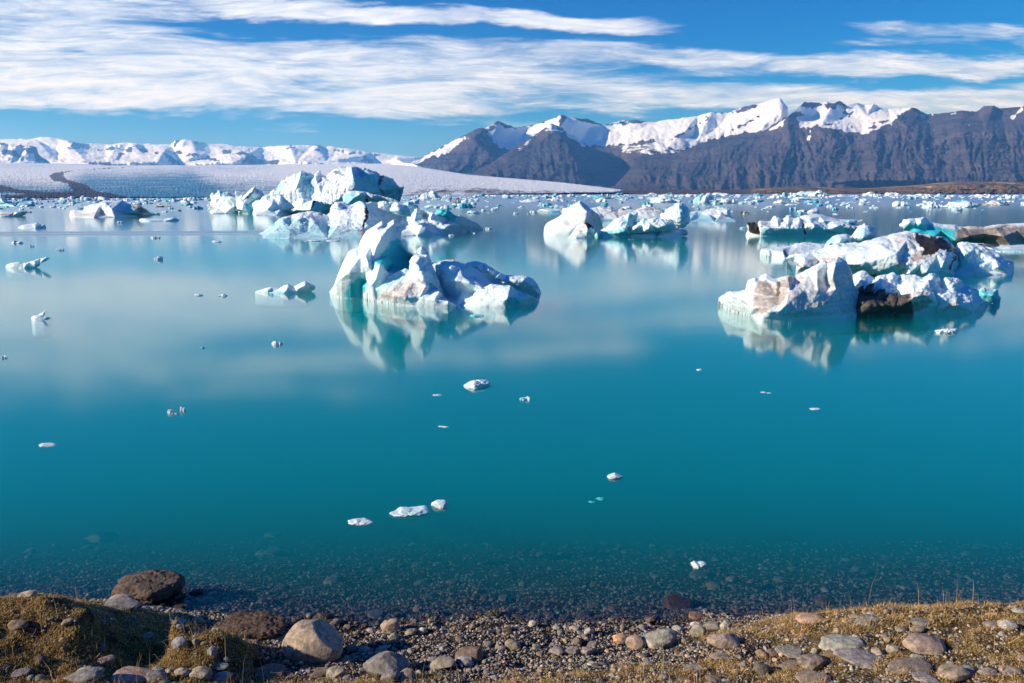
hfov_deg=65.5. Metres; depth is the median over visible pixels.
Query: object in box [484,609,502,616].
stone
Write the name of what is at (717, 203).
drift ice
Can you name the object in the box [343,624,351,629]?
stone
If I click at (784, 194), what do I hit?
drift ice
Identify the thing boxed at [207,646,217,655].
stone
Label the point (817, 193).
iceberg
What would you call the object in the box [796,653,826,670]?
stone
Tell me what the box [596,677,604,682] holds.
cobble
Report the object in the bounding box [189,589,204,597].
stone
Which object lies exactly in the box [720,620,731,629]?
stone
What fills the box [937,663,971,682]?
stone
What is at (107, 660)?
stone
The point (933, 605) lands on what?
dry grass
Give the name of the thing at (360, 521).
ice floe
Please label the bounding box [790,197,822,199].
iceberg
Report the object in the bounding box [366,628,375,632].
stone
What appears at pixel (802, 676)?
stone
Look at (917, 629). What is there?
stone
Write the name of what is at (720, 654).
stone
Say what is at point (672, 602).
sunken stone
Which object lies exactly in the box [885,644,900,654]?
stone
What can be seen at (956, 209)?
drift ice
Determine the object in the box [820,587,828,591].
sunken cobble
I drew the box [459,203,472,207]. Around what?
iceberg
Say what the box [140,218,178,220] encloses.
ice floe
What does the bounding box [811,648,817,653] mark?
stone
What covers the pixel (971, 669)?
cobble
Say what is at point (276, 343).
ice floe
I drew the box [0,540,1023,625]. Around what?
lake bed pebbles
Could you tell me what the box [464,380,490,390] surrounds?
ice floe
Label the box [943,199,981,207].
iceberg
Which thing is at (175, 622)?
cobble
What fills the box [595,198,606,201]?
drift ice
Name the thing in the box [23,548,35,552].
sunken cobble
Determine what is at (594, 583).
sunken cobble
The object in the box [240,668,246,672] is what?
cobble
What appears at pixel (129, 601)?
boulder
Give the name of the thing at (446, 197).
iceberg
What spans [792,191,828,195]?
iceberg
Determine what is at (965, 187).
shore
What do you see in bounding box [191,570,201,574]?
sunken cobble
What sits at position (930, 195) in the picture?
iceberg
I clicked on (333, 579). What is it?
sunken cobble
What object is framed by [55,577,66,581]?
sunken cobble
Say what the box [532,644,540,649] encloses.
stone
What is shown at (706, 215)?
dirty floe
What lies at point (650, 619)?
sunken stone
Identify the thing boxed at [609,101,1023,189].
cliff massif
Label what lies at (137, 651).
moss
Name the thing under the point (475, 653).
stone
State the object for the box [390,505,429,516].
ice floe
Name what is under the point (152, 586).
boulder
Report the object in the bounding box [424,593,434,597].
sunken cobble
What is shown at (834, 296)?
grey cliff iceberg
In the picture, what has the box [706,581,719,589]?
sunken cobble
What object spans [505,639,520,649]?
stone
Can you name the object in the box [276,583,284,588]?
sunken cobble
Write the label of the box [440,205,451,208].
drift ice
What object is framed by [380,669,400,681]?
stone
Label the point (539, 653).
cobble
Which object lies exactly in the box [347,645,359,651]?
stone
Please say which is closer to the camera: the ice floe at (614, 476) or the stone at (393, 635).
the stone at (393, 635)
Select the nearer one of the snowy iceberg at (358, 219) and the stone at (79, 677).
the stone at (79, 677)
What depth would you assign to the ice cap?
12981.87 m
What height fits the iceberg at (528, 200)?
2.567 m
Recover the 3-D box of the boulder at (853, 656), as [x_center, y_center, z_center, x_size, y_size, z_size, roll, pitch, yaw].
[2.421,2.215,5.560,0.323,0.049,0.233,5,11,0]
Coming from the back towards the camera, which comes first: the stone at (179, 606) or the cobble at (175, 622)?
the stone at (179, 606)
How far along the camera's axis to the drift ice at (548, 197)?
568.49 m
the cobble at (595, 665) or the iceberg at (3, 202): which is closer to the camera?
the cobble at (595, 665)
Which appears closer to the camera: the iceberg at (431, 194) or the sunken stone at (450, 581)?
the sunken stone at (450, 581)
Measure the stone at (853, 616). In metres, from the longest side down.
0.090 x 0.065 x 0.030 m
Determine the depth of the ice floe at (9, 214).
137.11 m
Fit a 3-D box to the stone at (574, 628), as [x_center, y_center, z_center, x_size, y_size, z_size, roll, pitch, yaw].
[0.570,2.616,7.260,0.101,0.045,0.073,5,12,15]
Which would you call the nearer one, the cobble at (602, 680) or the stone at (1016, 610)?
the cobble at (602, 680)
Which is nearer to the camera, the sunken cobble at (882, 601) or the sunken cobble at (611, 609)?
the sunken cobble at (611, 609)
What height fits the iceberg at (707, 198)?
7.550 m
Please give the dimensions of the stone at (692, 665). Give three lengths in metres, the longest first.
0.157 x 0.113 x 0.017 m
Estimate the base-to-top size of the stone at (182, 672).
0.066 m
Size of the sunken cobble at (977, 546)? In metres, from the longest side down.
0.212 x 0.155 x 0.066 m
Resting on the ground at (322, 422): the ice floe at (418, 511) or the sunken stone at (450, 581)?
the sunken stone at (450, 581)
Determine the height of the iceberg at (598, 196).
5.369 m
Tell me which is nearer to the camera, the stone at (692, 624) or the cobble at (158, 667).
the cobble at (158, 667)
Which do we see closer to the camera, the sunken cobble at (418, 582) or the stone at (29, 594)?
the stone at (29, 594)
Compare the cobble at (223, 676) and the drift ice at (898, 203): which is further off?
the drift ice at (898, 203)
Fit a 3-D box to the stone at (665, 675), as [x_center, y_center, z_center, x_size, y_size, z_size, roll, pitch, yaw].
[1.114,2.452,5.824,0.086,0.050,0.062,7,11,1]
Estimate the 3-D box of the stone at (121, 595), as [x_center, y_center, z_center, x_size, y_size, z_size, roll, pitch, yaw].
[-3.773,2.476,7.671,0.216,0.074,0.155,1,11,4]
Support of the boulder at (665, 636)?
on the ground at (322, 422)
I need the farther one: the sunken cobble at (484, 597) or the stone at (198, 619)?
the sunken cobble at (484, 597)
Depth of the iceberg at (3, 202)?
243.96 m
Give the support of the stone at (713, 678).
on the ground at (322, 422)
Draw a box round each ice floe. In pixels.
[0,211,25,216]
[5,257,49,267]
[18,223,45,227]
[31,310,52,338]
[39,443,55,446]
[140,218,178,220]
[154,256,162,259]
[168,409,174,415]
[255,281,315,308]
[271,341,282,347]
[348,518,372,524]
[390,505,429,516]
[431,500,447,509]
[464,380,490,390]
[470,314,483,316]
[520,396,530,401]
[537,208,560,211]
[607,473,622,480]
[691,561,706,568]
[935,328,956,335]
[972,243,1023,251]
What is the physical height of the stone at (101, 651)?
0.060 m
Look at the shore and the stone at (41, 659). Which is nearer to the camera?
the stone at (41, 659)
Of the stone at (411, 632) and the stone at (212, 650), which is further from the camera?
the stone at (411, 632)
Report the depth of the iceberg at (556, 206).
216.32 m
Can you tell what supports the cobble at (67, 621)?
on the ground at (322, 422)
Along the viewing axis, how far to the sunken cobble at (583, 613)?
7.75 m
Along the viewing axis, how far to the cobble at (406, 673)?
6.08 m
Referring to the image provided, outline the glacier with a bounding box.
[0,163,624,198]
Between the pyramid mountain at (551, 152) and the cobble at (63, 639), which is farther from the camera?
the pyramid mountain at (551, 152)
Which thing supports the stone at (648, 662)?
on the ground at (322, 422)
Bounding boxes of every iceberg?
[0,193,34,205]
[69,200,152,217]
[209,166,403,214]
[260,201,482,238]
[329,220,540,323]
[419,190,441,198]
[424,204,457,207]
[441,194,451,200]
[452,198,462,202]
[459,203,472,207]
[466,210,479,213]
[520,199,540,201]
[544,201,689,237]
[550,205,564,207]
[591,195,609,198]
[650,194,680,202]
[693,193,718,203]
[717,198,737,203]
[717,257,1000,337]
[738,200,755,203]
[746,215,861,235]
[760,223,1013,276]
[773,200,791,203]
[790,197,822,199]
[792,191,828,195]
[800,214,862,224]
[804,200,823,202]
[808,190,825,195]
[885,192,901,195]
[899,217,1023,245]
[911,194,932,196]
[922,201,942,207]
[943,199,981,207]
[982,200,1009,204]
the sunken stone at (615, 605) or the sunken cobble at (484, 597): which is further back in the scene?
the sunken cobble at (484, 597)
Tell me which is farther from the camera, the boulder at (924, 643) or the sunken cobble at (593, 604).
the sunken cobble at (593, 604)
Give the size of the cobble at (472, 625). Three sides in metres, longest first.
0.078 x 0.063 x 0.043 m
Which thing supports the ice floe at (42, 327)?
on the water
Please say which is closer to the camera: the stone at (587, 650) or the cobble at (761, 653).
the cobble at (761, 653)
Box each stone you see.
[7,619,28,630]
[10,667,30,677]
[19,590,37,597]
[33,655,48,664]
[63,667,104,682]
[83,531,118,542]
[96,648,105,654]
[97,655,115,664]
[109,594,131,598]
[111,666,152,682]
[134,602,142,608]
[145,670,164,682]
[171,636,187,648]
[173,604,184,608]
[174,667,189,676]
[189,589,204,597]
[189,666,212,679]
[192,617,202,622]
[192,638,199,645]
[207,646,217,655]
[215,662,228,670]
[222,657,229,662]
[254,664,286,676]
[264,532,280,537]
[308,667,327,677]
[312,613,333,619]
[326,665,345,677]
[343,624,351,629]
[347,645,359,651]
[358,646,370,652]
[361,623,368,628]
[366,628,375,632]
[377,645,387,650]
[380,618,400,631]
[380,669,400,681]
[389,633,398,639]
[405,628,416,635]
[427,657,454,668]
[428,656,436,663]
[446,579,456,583]
[455,646,483,661]
[456,655,471,662]
[459,659,473,666]
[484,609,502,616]
[484,641,492,646]
[497,645,505,650]
[502,626,512,633]
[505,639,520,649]
[512,614,522,618]
[528,620,537,626]
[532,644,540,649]
[549,647,566,654]
[553,625,560,629]
[565,646,579,654]
[569,625,579,630]
[573,637,581,644]
[580,647,594,654]
[584,628,592,633]
[587,641,597,647]
[608,604,619,608]
[612,633,627,643]
[620,623,624,630]
[625,634,646,649]
[643,660,653,665]
[644,617,654,622]
[659,673,669,679]
[662,594,692,610]
[672,625,683,630]
[677,676,690,681]
[683,664,703,670]
[689,611,704,620]
[689,624,706,636]
[690,621,699,626]
[703,621,719,631]
[705,674,721,682]
[707,633,740,648]
[709,652,729,659]
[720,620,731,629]
[766,649,776,656]
[776,645,801,658]
[779,660,798,669]
[795,612,824,623]
[795,670,830,682]
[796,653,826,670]
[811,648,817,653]
[814,596,831,606]
[824,649,835,658]
[848,614,858,618]
[855,617,866,624]
[859,614,878,620]
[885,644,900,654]
[888,657,932,674]
[895,626,907,631]
[909,625,924,632]
[909,654,926,659]
[911,618,930,626]
[911,672,939,682]
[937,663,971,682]
[977,668,997,675]
[983,621,996,627]
[997,619,1018,629]
[998,665,1022,675]
[1011,608,1023,613]
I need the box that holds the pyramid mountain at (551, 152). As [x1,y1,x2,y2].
[468,123,628,187]
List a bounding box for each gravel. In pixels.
[0,595,1023,682]
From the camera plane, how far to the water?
56.24 m
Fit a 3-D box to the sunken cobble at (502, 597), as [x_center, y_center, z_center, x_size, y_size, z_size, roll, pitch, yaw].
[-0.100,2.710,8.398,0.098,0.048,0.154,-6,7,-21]
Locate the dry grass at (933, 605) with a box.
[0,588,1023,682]
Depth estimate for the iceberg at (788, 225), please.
75.15 m
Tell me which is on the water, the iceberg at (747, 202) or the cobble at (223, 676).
the iceberg at (747, 202)
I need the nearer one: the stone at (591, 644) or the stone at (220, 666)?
the stone at (220, 666)
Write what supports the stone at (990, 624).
on the ground at (322, 422)
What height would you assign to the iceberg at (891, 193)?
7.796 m
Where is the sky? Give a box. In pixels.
[0,0,1023,157]
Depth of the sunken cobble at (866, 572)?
9.68 m
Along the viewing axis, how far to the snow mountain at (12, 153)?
9729.98 m
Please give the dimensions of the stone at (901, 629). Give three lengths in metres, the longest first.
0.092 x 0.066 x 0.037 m
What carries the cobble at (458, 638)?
on the ground at (322, 422)
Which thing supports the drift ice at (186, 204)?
on the water
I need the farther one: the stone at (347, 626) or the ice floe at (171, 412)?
the ice floe at (171, 412)
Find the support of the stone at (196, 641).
on the ground at (322, 422)
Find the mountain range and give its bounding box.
[411,98,787,173]
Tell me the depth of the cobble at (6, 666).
5.56 m
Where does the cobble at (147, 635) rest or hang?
on the ground at (322, 422)
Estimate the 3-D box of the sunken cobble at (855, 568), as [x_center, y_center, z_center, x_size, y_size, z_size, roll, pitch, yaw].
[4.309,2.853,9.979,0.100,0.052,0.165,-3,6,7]
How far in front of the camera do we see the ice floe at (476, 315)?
26.21 m
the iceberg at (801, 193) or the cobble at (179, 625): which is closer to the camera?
the cobble at (179, 625)
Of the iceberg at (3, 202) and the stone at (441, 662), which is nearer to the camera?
the stone at (441, 662)
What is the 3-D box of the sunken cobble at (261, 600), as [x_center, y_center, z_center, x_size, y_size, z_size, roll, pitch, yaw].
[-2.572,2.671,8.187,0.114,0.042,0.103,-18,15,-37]
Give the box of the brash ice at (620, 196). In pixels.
[0,194,1023,213]
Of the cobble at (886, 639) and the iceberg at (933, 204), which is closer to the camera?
the cobble at (886, 639)
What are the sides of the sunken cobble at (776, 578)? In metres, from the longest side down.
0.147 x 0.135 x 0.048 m
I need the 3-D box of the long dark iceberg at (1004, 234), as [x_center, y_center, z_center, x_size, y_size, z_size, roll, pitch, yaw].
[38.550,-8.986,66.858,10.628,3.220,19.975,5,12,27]
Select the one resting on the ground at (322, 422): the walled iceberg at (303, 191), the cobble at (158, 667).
the cobble at (158, 667)
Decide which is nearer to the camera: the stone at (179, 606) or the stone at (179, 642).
the stone at (179, 642)
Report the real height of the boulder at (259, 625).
0.116 m
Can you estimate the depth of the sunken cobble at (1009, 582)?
9.19 m
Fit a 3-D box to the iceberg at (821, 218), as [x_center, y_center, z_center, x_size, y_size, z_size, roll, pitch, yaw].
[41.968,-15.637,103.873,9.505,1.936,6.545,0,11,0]
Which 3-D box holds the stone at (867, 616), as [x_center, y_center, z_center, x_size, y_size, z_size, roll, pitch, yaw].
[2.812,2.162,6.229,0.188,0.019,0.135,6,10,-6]
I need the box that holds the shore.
[500,181,1023,194]
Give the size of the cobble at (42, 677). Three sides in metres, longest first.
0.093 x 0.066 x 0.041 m
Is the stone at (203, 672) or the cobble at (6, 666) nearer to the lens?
the cobble at (6, 666)
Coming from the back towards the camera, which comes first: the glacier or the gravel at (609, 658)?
the glacier
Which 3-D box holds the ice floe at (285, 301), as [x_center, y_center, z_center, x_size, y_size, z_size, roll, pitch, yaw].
[-9.322,-1.927,32.647,2.601,1.111,0.866,0,11,0]
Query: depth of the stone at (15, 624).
5.96 m
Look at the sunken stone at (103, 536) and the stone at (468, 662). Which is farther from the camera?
the sunken stone at (103, 536)
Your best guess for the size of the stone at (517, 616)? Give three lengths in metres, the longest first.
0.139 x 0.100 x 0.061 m
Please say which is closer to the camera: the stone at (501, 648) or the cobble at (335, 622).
the stone at (501, 648)
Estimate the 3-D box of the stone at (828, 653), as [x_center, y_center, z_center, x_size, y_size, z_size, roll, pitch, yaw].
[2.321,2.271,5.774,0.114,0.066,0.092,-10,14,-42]
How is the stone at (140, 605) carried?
on the ground at (322, 422)
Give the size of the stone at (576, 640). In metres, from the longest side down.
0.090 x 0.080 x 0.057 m
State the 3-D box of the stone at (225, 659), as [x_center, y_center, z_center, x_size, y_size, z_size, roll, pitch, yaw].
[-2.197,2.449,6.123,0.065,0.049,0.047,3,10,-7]
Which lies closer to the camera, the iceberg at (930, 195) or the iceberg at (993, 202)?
the iceberg at (993, 202)
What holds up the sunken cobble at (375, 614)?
on the ground at (322, 422)
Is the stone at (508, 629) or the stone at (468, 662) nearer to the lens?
the stone at (468, 662)
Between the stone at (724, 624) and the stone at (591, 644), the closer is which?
the stone at (591, 644)
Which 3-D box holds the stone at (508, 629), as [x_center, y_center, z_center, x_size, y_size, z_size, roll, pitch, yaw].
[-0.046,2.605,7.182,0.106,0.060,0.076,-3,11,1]
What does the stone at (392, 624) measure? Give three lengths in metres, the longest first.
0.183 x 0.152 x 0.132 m
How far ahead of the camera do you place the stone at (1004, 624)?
5.76 m
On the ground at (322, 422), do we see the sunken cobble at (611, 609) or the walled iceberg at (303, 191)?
the sunken cobble at (611, 609)
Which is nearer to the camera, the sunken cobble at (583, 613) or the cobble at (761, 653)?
the cobble at (761, 653)
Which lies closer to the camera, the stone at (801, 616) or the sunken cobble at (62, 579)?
the stone at (801, 616)
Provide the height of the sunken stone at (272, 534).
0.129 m
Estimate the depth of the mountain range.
8100.61 m
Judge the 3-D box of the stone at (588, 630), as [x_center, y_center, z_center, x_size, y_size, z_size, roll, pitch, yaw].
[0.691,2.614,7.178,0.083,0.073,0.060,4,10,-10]
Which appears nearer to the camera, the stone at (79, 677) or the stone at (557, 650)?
the stone at (79, 677)
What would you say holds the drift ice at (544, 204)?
on the water
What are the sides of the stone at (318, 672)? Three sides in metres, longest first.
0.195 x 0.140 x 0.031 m
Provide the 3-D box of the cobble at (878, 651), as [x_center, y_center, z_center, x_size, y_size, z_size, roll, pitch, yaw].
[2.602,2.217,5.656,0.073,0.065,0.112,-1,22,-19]
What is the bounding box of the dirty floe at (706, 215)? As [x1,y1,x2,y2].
[561,206,736,221]
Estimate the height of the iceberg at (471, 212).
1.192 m
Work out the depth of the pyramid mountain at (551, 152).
6330.28 m
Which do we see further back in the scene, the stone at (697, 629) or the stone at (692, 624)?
the stone at (692, 624)
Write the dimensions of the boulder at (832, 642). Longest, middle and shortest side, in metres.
0.336 x 0.242 x 0.087 m
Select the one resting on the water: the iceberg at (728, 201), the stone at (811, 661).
the iceberg at (728, 201)
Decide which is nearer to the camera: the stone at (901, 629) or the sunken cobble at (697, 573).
the stone at (901, 629)
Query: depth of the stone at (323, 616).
7.56 m
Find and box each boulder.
[104,597,138,609]
[111,569,184,604]
[214,611,286,639]
[282,619,343,666]
[363,651,408,674]
[641,628,677,648]
[818,634,865,650]
[833,648,881,668]
[902,633,945,654]
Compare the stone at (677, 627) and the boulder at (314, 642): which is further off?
the stone at (677, 627)
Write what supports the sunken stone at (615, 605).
on the ground at (322, 422)
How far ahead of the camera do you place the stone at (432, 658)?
6.53 m
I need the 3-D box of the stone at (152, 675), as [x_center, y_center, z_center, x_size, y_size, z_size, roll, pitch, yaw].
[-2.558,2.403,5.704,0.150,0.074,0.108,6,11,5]
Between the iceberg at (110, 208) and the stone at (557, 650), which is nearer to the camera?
the stone at (557, 650)
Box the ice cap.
[0,137,419,165]
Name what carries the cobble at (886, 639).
on the ground at (322, 422)
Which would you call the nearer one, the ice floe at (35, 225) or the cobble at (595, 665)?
the cobble at (595, 665)
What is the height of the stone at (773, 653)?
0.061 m
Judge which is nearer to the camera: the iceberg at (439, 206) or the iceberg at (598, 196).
the iceberg at (439, 206)
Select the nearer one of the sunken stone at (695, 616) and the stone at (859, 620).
the stone at (859, 620)
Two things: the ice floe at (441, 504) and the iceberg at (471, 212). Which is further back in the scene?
the iceberg at (471, 212)
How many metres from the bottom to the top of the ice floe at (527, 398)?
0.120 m
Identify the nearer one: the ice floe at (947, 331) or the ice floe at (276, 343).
the ice floe at (276, 343)
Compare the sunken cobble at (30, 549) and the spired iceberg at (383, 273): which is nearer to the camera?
the sunken cobble at (30, 549)
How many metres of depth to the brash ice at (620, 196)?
479.78 m
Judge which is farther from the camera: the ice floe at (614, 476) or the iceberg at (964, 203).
the iceberg at (964, 203)
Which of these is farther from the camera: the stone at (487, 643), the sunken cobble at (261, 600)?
the sunken cobble at (261, 600)
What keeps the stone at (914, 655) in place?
on the ground at (322, 422)
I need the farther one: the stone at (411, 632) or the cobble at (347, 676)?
the stone at (411, 632)
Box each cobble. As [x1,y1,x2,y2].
[1,664,9,669]
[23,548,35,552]
[34,674,45,681]
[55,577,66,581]
[59,637,68,642]
[61,618,74,625]
[142,632,153,639]
[153,665,163,671]
[172,620,179,624]
[176,621,183,628]
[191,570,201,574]
[200,597,214,603]
[212,671,232,682]
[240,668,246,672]
[254,550,265,556]
[257,598,266,603]
[264,546,285,556]
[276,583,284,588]
[323,575,340,583]
[329,618,340,626]
[342,674,350,678]
[367,609,384,619]
[398,668,416,681]
[411,562,420,566]
[414,580,423,585]
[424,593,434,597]
[455,635,462,641]
[469,623,476,628]
[480,594,488,600]
[498,595,506,601]
[536,551,547,556]
[536,651,543,655]
[576,609,589,617]
[586,600,601,609]
[589,581,599,586]
[591,663,600,667]
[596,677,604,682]
[607,606,616,611]
[689,569,708,577]
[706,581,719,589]
[755,649,769,657]
[773,576,784,580]
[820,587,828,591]
[852,566,859,571]
[861,570,871,574]
[871,647,883,655]
[878,599,891,604]
[881,554,890,558]
[883,637,889,642]
[954,579,965,586]
[960,551,969,555]
[962,665,975,673]
[972,544,985,548]
[1002,579,1018,584]
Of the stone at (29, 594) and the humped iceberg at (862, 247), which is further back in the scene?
the humped iceberg at (862, 247)
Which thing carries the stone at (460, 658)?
on the ground at (322, 422)
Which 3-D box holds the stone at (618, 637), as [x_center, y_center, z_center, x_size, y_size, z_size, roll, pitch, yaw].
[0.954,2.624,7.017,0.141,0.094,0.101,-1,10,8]
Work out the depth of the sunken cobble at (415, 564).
10.18 m
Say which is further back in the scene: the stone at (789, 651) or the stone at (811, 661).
the stone at (789, 651)
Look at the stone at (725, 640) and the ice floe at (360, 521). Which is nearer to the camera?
the stone at (725, 640)
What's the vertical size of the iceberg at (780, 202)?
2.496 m
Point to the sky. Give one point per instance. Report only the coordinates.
(410, 78)
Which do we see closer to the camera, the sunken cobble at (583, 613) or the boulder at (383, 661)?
the boulder at (383, 661)
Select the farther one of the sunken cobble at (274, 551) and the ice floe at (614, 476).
the ice floe at (614, 476)
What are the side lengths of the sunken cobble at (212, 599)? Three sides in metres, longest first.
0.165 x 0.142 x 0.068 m
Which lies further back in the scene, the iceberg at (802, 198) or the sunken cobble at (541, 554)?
the iceberg at (802, 198)
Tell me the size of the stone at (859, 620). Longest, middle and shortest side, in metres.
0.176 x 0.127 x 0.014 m
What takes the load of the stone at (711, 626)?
on the ground at (322, 422)
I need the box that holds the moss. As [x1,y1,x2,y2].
[0,592,392,682]
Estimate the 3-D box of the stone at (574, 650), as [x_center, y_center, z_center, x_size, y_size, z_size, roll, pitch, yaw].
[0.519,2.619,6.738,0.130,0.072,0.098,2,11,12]
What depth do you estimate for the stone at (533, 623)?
7.31 m
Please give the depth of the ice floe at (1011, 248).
56.09 m
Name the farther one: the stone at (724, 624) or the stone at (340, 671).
the stone at (724, 624)
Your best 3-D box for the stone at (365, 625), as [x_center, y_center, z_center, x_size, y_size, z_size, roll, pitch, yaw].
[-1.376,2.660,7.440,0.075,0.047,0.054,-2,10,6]
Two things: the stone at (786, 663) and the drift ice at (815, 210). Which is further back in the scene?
the drift ice at (815, 210)
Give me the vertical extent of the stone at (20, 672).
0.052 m
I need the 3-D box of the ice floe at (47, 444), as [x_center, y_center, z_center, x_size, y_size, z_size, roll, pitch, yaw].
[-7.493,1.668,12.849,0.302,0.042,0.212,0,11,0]
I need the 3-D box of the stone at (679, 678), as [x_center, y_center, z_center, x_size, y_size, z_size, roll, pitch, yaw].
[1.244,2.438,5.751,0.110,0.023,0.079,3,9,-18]
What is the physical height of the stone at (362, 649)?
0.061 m
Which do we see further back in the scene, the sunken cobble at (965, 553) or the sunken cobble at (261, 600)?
the sunken cobble at (965, 553)
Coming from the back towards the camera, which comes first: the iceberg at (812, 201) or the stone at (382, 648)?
the iceberg at (812, 201)
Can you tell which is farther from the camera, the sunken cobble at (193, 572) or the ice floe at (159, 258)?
the ice floe at (159, 258)
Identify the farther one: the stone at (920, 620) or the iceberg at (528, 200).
the iceberg at (528, 200)
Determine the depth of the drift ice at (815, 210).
162.89 m
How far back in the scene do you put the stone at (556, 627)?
7.29 m
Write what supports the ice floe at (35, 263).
on the water
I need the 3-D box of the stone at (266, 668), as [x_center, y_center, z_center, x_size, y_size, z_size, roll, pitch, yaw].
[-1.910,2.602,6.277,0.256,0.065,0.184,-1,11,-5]
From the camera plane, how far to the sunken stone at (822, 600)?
8.23 m
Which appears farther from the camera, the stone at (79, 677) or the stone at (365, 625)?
the stone at (365, 625)
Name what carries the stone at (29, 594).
on the ground at (322, 422)
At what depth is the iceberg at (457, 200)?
324.81 m
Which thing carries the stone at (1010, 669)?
on the ground at (322, 422)
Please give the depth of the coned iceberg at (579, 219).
73.78 m
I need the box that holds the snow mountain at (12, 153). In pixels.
[0,143,49,162]
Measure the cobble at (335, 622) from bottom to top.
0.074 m
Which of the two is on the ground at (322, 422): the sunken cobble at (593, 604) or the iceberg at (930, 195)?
the sunken cobble at (593, 604)
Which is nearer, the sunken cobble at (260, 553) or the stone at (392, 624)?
the stone at (392, 624)
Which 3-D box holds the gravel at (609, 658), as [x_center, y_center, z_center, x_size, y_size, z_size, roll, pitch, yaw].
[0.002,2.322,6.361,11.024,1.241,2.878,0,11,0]
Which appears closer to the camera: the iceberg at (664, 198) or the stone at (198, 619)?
the stone at (198, 619)
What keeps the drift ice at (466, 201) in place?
on the water
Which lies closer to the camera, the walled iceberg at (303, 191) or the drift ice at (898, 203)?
the walled iceberg at (303, 191)
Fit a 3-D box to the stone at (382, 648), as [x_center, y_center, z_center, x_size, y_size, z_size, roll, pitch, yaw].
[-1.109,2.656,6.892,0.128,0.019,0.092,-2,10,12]
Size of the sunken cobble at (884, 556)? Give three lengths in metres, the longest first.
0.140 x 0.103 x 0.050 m
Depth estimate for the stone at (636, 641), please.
6.75 m
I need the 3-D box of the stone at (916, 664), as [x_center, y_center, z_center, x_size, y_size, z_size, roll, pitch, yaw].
[2.645,2.166,5.284,0.281,0.058,0.213,2,11,13]
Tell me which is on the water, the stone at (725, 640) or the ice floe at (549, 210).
the ice floe at (549, 210)
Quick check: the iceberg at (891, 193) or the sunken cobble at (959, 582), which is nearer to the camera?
the sunken cobble at (959, 582)
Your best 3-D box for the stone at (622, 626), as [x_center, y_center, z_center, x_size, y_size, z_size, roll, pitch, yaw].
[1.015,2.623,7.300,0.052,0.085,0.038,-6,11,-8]
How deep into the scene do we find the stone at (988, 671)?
5.15 m
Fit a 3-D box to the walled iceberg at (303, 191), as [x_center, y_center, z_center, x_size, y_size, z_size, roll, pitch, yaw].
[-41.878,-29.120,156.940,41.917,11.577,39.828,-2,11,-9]
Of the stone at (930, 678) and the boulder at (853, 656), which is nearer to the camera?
the stone at (930, 678)
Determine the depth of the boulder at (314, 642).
6.56 m
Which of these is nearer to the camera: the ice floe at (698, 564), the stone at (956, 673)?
the stone at (956, 673)
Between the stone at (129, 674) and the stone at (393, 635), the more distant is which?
the stone at (393, 635)
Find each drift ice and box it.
[180,202,192,205]
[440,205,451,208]
[461,199,473,202]
[539,202,551,205]
[544,195,554,198]
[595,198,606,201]
[712,201,722,204]
[782,192,792,196]
[807,208,819,212]
[892,201,905,205]
[951,207,962,210]

